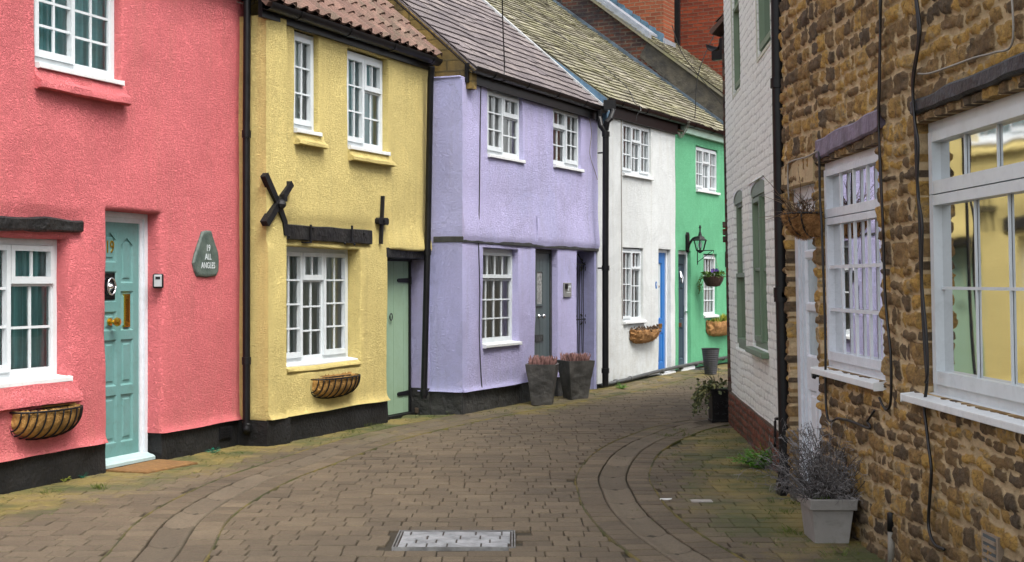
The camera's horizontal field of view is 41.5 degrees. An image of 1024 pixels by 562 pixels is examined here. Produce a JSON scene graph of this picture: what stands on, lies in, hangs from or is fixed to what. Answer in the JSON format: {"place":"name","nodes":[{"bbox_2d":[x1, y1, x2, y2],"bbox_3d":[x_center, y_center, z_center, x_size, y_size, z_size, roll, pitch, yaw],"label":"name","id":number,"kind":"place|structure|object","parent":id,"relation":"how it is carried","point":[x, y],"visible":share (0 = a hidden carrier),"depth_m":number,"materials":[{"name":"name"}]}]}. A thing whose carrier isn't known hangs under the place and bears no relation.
{"place":"outdoors","nodes":[
{"label":"outdoors","id":0,"kind":"place"},
{"bbox_2d":[0,364,884,561],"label":"road","id":1,"kind":"structure","parent":0,"point":[351,504],"depth_m":9.67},
{"bbox_2d":[106,459,197,473],"bbox_3d":[-2.984,1.536,11.288,0.444,0.027,0.735,0,0,21],"label":"doormat","id":2,"kind":"object","parent":1,"relation":"on","point":[152,466],"visible":1,"depth_m":11.16,"materials":[{"name":"beige stone"}]},
{"bbox_2d":[98,364,726,561],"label":"drainage channel joint","id":3,"kind":"object","parent":1,"relation":"on","point":[207,558],"visible":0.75,"depth_m":11.12,"materials":[{"name":"stone"}]},
{"bbox_2d":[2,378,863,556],"bbox_3d":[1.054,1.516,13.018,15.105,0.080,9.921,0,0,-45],"label":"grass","id":4,"kind":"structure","parent":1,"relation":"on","point":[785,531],"depth_m":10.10,"materials":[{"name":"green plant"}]},
{"bbox_2d":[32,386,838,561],"bbox_3d":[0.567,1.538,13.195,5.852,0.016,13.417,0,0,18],"label":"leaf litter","id":5,"kind":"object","parent":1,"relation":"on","point":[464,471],"visible":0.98,"depth_m":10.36,"materials":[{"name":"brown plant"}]},
{"bbox_2d":[392,530,514,550],"bbox_3d":[-0.340,1.562,8.130,0.720,0.036,0.540,0,0,0],"label":"access cover","id":6,"kind":"object","parent":1,"relation":"on","point":[455,540],"visible":0.95,"depth_m":8.08,"materials":[{"name":"metal"}]},
{"bbox_2d":[574,418,747,561],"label":"drainage channel joint","id":7,"kind":"object","parent":1,"relation":"on","point":[627,553],"visible":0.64,"depth_m":9.31,"materials":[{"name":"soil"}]},
{"bbox_2d":[690,499,712,501],"bbox_3d":[1.337,1.545,9.530,0.150,0.010,0.095,0,0,0],"label":"stopcock cover","id":8,"kind":"object","parent":1,"relation":"on","point":[700,500],"visible":1,"depth_m":9.51,"materials":[{"name":"grey metal"}]},
{"bbox_2d":[701,348,719,374],"bbox_3d":[3.204,1.288,21.812,0.300,0.425,0.300,0,0,0],"label":"ribbed pot","id":9,"kind":"object","parent":1,"relation":"on","point":[710,355],"visible":0.94,"depth_m":21.71,"materials":[{"name":"metal"}]},
{"bbox_2d":[737,414,867,542],"bbox_3d":[1.825,1.173,8.190,1.029,0.755,1.000,0,0,0],"label":"lavender planter","id":10,"kind":"object","parent":1,"relation":"on","point":[829,503],"visible":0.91,"depth_m":8.04,"materials":[{"name":"grey plastic"}]},
{"bbox_2d":[146,372,742,561],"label":"ground","id":11,"kind":"structure","parent":0,"point":[388,547],"depth_m":8.37,"materials":[{"name":"soil"}]},
{"bbox_2d":[0,0,254,494],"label":"cottage","id":12,"kind":"structure","parent":11,"relation":"on","point":[119,153],"depth_m":11.23,"materials":[{"name":"pink painted render"},{"name":"black paint"},{"name":"white plastic"}]},
{"bbox_2d":[0,237,72,387],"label":"window","id":13,"kind":"structure","parent":12,"relation":"in","point":[28,267],"depth_m":10.35,"materials":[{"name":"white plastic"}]},
{"bbox_2d":[9,402,82,439],"bbox_3d":[-3.462,1.059,10.184,0.223,0.269,0.702,0,0,21],"label":"wall basket","id":14,"kind":"object","parent":12,"relation":"attached to","point":[51,421],"depth_m":10.06,"materials":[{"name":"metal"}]},
{"bbox_2d":[34,0,124,85],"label":"window","id":15,"kind":"structure","parent":12,"relation":"in","point":[72,37],"depth_m":10.75,"materials":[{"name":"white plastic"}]},
{"bbox_2d":[104,222,138,457],"bbox_3d":[-3.298,0.489,11.358,0.169,1.972,0.550,0,0,21],"label":"door","id":16,"kind":"structure","parent":12,"relation":"in","point":[121,285],"depth_m":11.42,"materials":[{"name":"teal paint"}]},
{"bbox_2d":[153,274,163,287],"bbox_3d":[-3.043,-0.005,11.620,0.090,0.127,0.062,0,0,-9],"label":"key safe","id":17,"kind":"object","parent":12,"relation":"attached to","point":[158,280],"visible":1,"depth_m":11.60,"materials":[{"name":"white plastic"}]},
{"bbox_2d":[192,230,218,276],"bbox_3d":[-2.782,-0.252,12.262,0.042,0.430,0.414,0,0,21],"label":"house sign","id":18,"kind":"object","parent":12,"relation":"attached to","point":[205,261],"visible":1,"depth_m":12.23,"materials":[{"name":"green stone"}]},
{"bbox_2d":[237,0,442,446],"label":"cottage","id":19,"kind":"structure","parent":11,"relation":"on","point":[335,144],"depth_m":13.88,"materials":[{"name":"yellow paint"}]},
{"bbox_2d":[294,31,322,136],"bbox_3d":[-2.298,-1.958,13.498,0.659,1.009,0.464,0,0,23],"label":"window","id":20,"kind":"structure","parent":19,"relation":"in","point":[304,44],"depth_m":13.52,"materials":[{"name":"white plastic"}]},
{"bbox_2d":[286,247,357,366],"bbox_3d":[-2.031,0.258,13.761,0.235,1.202,1.441,0,0,23],"label":"window","id":21,"kind":"structure","parent":19,"relation":"in","point":[316,278],"depth_m":13.94,"materials":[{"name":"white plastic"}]},
{"bbox_2d":[311,372,360,398],"bbox_3d":[-1.761,1.063,13.774,0.202,0.257,0.844,0,0,24],"label":"wall basket","id":22,"kind":"object","parent":19,"relation":"attached to","point":[328,386],"depth_m":13.64,"materials":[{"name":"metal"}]},
{"bbox_2d":[347,50,390,155],"bbox_3d":[-1.606,-1.910,14.543,0.213,1.054,0.866,0,0,23],"label":"window","id":23,"kind":"structure","parent":19,"relation":"in","point":[364,73],"depth_m":14.58,"materials":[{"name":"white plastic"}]},
{"bbox_2d":[386,261,411,414],"bbox_3d":[-1.364,0.643,15.511,0.081,1.754,0.756,0,0,25],"label":"alley door","id":24,"kind":"structure","parent":19,"relation":"in","point":[398,280],"depth_m":15.58,"materials":[{"name":"green paint"}]},
{"bbox_2d":[102,364,727,561],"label":"drainage channel edging","id":25,"kind":"object","parent":11,"relation":"on","point":[202,536],"visible":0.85,"depth_m":10.10,"materials":[{"name":"grey stone"}]},
{"bbox_2d":[251,0,607,414],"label":"cottage","id":26,"kind":"structure","parent":11,"relation":"on","point":[514,222],"depth_m":16.84,"materials":[{"name":"purple paint"}]},
{"bbox_2d":[495,0,505,82],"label":"overhead wire","id":27,"kind":"object","parent":26,"relation":"on","point":[503,43],"visible":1,"depth_m":16.30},
{"bbox_2d":[482,248,521,347],"bbox_3d":[-0.200,0.198,16.660,0.245,1.203,1.022,0,0,25],"label":"window","id":28,"kind":"structure","parent":26,"relation":"in","point":[497,263],"depth_m":16.82,"materials":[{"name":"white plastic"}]},
{"bbox_2d":[487,89,525,163],"bbox_3d":[-0.334,-1.926,16.855,0.644,0.855,1.024,0,0,25],"label":"window","id":29,"kind":"structure","parent":26,"relation":"in","point":[502,109],"depth_m":16.82,"materials":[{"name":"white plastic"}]},
{"bbox_2d":[534,253,548,356],"bbox_3d":[0.388,0.563,17.906,0.140,1.875,0.644,0,0,25],"label":"door","id":30,"kind":"structure","parent":26,"relation":"in","point":[541,347],"depth_m":17.97,"materials":[{"name":"grey wood"}]},
{"bbox_2d":[563,283,570,296],"bbox_3d":[0.764,0.114,18.485,0.045,0.196,0.251,0,0,25],"label":"wall plaque","id":31,"kind":"object","parent":26,"relation":"attached to","point":[566,289],"depth_m":18.44,"materials":[{"name":"grey metal"}]},
{"bbox_2d":[553,108,584,172],"bbox_3d":[0.713,-1.951,18.548,0.199,0.846,1.006,0,0,25],"label":"window","id":32,"kind":"structure","parent":26,"relation":"in","point":[565,124],"depth_m":18.55,"materials":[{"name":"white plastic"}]},
{"bbox_2d":[576,254,585,354],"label":"iron gate","id":33,"kind":"structure","parent":26,"relation":"attached to","point":[581,268],"depth_m":19.36,"materials":[{"name":"black metal"}]},
{"bbox_2d":[134,366,727,561],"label":"drainage channel","id":34,"kind":"object","parent":11,"relation":"on","point":[171,538],"visible":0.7,"depth_m":10.10,"materials":[{"name":"stone"}]},
{"bbox_2d":[616,381,626,388],"bbox_3d":[1.583,1.500,19.507,0.222,0.108,0.246,0,0,15],"label":"weed","id":35,"kind":"object","parent":34,"relation":"on","point":[624,386],"visible":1,"depth_m":19.51,"materials":[{"name":"green plant"}]},
{"bbox_2d":[525,355,558,404],"bbox_3d":[0.383,1.238,17.058,0.405,0.623,0.407,0,0,7],"label":"heather planter","id":36,"kind":"object","parent":11,"relation":"on","point":[542,372],"visible":1,"depth_m":16.90,"materials":[{"name":"grey stone"}]},
{"bbox_2d":[557,352,594,399],"bbox_3d":[0.842,1.242,17.917,0.392,0.616,0.391,0,0,-24],"label":"heather planter","id":37,"kind":"object","parent":11,"relation":"on","point":[575,370],"visible":1,"depth_m":17.79,"materials":[{"name":"grey stone"}]},
{"bbox_2d":[482,0,726,388],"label":"cottage","id":38,"kind":"structure","parent":11,"relation":"on","point":[635,270],"depth_m":20.85,"materials":[{"name":"white paint"}]},
{"bbox_2d":[517,9,640,119],"bbox_3d":[1.096,-3.409,21.038,0.346,2.069,2.788,0,0,-40],"label":"overhead wire","id":39,"kind":"object","parent":38,"relation":"attached to","point":[591,57],"visible":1,"depth_m":21.04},
{"bbox_2d":[623,248,646,323],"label":"window","id":40,"kind":"structure","parent":38,"relation":"in","point":[631,257],"depth_m":20.81,"materials":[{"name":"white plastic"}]},
{"bbox_2d":[622,121,653,180],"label":"window","id":41,"kind":"structure","parent":38,"relation":"in","point":[635,138],"depth_m":20.90,"materials":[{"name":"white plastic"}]},
{"bbox_2d":[629,324,661,343],"bbox_3d":[2.102,0.817,20.943,0.234,0.321,1.067,0,0,28],"label":"wall basket","id":42,"kind":"object","parent":38,"relation":"attached to","point":[642,334],"depth_m":20.76,"materials":[{"name":"wicker"}]},
{"bbox_2d":[658,253,664,369],"bbox_3d":[2.370,0.490,21.886,0.116,1.920,0.449,0,0,27],"label":"door","id":43,"kind":"structure","parent":38,"relation":"in","point":[661,256],"depth_m":21.96,"materials":[{"name":"blue paint"}]},
{"bbox_2d":[520,0,726,371],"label":"cottage","id":44,"kind":"structure","parent":11,"relation":"on","point":[699,187],"depth_m":23.40,"materials":[{"name":"green paint"}]},
{"bbox_2d":[678,254,687,364],"bbox_3d":[2.821,0.475,22.712,0.127,1.869,0.506,0,0,28],"label":"door","id":45,"kind":"structure","parent":44,"relation":"in","point":[682,311],"depth_m":22.75,"materials":[{"name":"grey paint"}]},
{"bbox_2d":[685,225,706,252],"bbox_3d":[3.103,-0.707,22.629,0.381,0.472,0.234,0,0,43],"label":"wall lantern","id":46,"kind":"object","parent":44,"relation":"attached to","point":[699,238],"depth_m":22.58,"materials":[{"name":"black metal"}]},
{"bbox_2d":[672,26,720,103],"bbox_3d":[3.279,-3.853,24.000,0.895,1.418,0.015,0,0,0],"label":"overhead wire","id":47,"kind":"object","parent":44,"relation":"attached to","point":[692,67],"visible":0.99,"depth_m":23.99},
{"bbox_2d":[694,35,713,117],"bbox_3d":[3.469,-3.818,22.987,0.903,2.379,0.166,0,0,18],"label":"overhead wire","id":48,"kind":"object","parent":44,"relation":"attached to","point":[697,77],"visible":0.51,"depth_m":23.00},
{"bbox_2d":[697,248,713,264],"bbox_3d":[3.302,-0.431,23.073,0.303,0.280,0.016,0,0,28],"label":"basket bracket","id":49,"kind":"object","parent":44,"relation":"attached to","point":[704,256],"visible":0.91,"depth_m":23.09,"materials":[{"name":"black metal"}]},
{"bbox_2d":[697,253,725,293],"bbox_3d":[3.414,-0.135,23.008,0.519,0.694,0.477,0,0,0],"label":"hanging basket","id":50,"kind":"object","parent":49,"relation":"hanging from","point":[715,278],"visible":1,"depth_m":22.90,"materials":[{"name":"wicker"}]},
{"bbox_2d":[696,147,720,194],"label":"window","id":51,"kind":"structure","parent":44,"relation":"in","point":[705,158],"depth_m":23.71,"materials":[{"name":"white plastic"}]},
{"bbox_2d":[703,255,718,317],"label":"window","id":52,"kind":"structure","parent":44,"relation":"in","point":[709,292],"depth_m":23.90,"materials":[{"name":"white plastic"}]},
{"bbox_2d":[706,313,726,336],"bbox_3d":[3.771,0.769,24.059,0.278,0.456,1.350,0,0,27],"label":"wall basket","id":53,"kind":"object","parent":44,"relation":"attached to","point":[716,326],"depth_m":23.70,"materials":[{"name":"wicker"}]},
{"bbox_2d":[553,0,722,147],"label":"brick building","id":54,"kind":"structure","parent":11,"relation":"on","point":[641,32],"depth_m":25.72,"materials":[{"name":"brick"}]},
{"bbox_2d":[576,418,743,561],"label":"drainage channel edging","id":55,"kind":"object","parent":11,"relation":"on","point":[615,529],"visible":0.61,"depth_m":9.40,"materials":[{"name":"grey stone"}]},
{"bbox_2d":[599,421,720,561],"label":"drainage channel","id":56,"kind":"object","parent":11,"relation":"on","point":[667,546],"visible":0.65,"depth_m":9.53,"materials":[{"name":"stone"}]},
{"bbox_2d":[674,0,723,76],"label":"brick building","id":57,"kind":"structure","parent":11,"relation":"on","point":[694,22],"depth_m":28.33,"materials":[{"name":"red brick"}]},
{"bbox_2d":[690,362,728,422],"bbox_3d":[2.212,1.219,14.929,0.516,0.661,0.447,0,0,0],"label":"ivy pot","id":58,"kind":"object","parent":11,"relation":"on","point":[716,398],"visible":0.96,"depth_m":14.84,"materials":[{"name":"black plastic"}]},
{"bbox_2d":[706,11,731,420],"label":"brick house","id":59,"kind":"structure","parent":11,"relation":"on","point":[717,29],"depth_m":14.82,"materials":[{"name":"brick"}]},
{"bbox_2d":[727,447,772,468],"bbox_3d":[2.019,1.462,11.284,0.466,0.196,0.398,0,0,0],"label":"weed","id":60,"kind":"object","parent":11,"relation":"on","point":[750,462],"visible":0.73,"depth_m":11.24,"materials":[{"name":"green plant"}]},
{"bbox_2d":[723,0,789,495],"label":"house","id":61,"kind":"structure","parent":11,"relation":"on","point":[758,403],"depth_m":12.24,"materials":[{"name":"white paint"}]},
{"bbox_2d":[733,0,740,90],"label":"window","id":62,"kind":"structure","parent":61,"relation":"in","point":[736,31],"depth_m":13.84,"materials":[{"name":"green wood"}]},
{"bbox_2d":[736,203,745,349],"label":"window","id":63,"kind":"structure","parent":61,"relation":"in","point":[740,276],"depth_m":14.04,"materials":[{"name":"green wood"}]},
{"bbox_2d":[752,193,767,349],"bbox_3d":[2.245,-0.108,12.015,0.102,1.414,1.179,0,0,4],"label":"window","id":64,"kind":"structure","parent":61,"relation":"in","point":[758,202],"depth_m":12.05,"materials":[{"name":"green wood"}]},
{"bbox_2d":[758,0,770,51],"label":"window","id":65,"kind":"structure","parent":61,"relation":"in","point":[763,5],"depth_m":11.68,"materials":[{"name":"green glass"}]},
{"bbox_2d":[778,0,1023,561],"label":"house","id":66,"kind":"structure","parent":11,"relation":"on","point":[902,135],"depth_m":6.95,"materials":[{"name":"brown ironstone rubble"},{"name":"white painted timber"},{"name":"glass"}]},
{"bbox_2d":[759,171,825,240],"bbox_3d":[1.847,-0.507,8.912,0.441,0.495,0.612,0,0,0],"label":"wall basket","id":67,"kind":"object","parent":66,"relation":"attached to","point":[803,223],"depth_m":8.80,"materials":[{"name":"brown wicker"}]},
{"bbox_2d":[803,199,820,482],"bbox_3d":[2.111,0.460,9.308,0.182,2.060,0.640,0,0,0],"label":"door","id":68,"kind":"structure","parent":66,"relation":"in","point":[814,414],"depth_m":9.49,"materials":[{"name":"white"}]},
{"bbox_2d":[810,146,886,390],"bbox_3d":[2.058,-0.081,8.167,0.164,1.374,1.394,0,0,-2],"label":"window","id":69,"kind":"structure","parent":66,"relation":"in","point":[855,331],"depth_m":8.17,"materials":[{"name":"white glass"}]},
{"bbox_2d":[887,512,894,561],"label":"standpipe","id":70,"kind":"object","parent":66,"relation":"attached to","point":[891,543],"visible":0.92,"depth_m":7.38,"materials":[{"name":"grey plastic"}]},
{"bbox_2d":[900,91,1023,434],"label":"window","id":71,"kind":"structure","parent":66,"relation":"in","point":[976,155],"depth_m":6.23,"materials":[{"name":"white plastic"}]}
]}

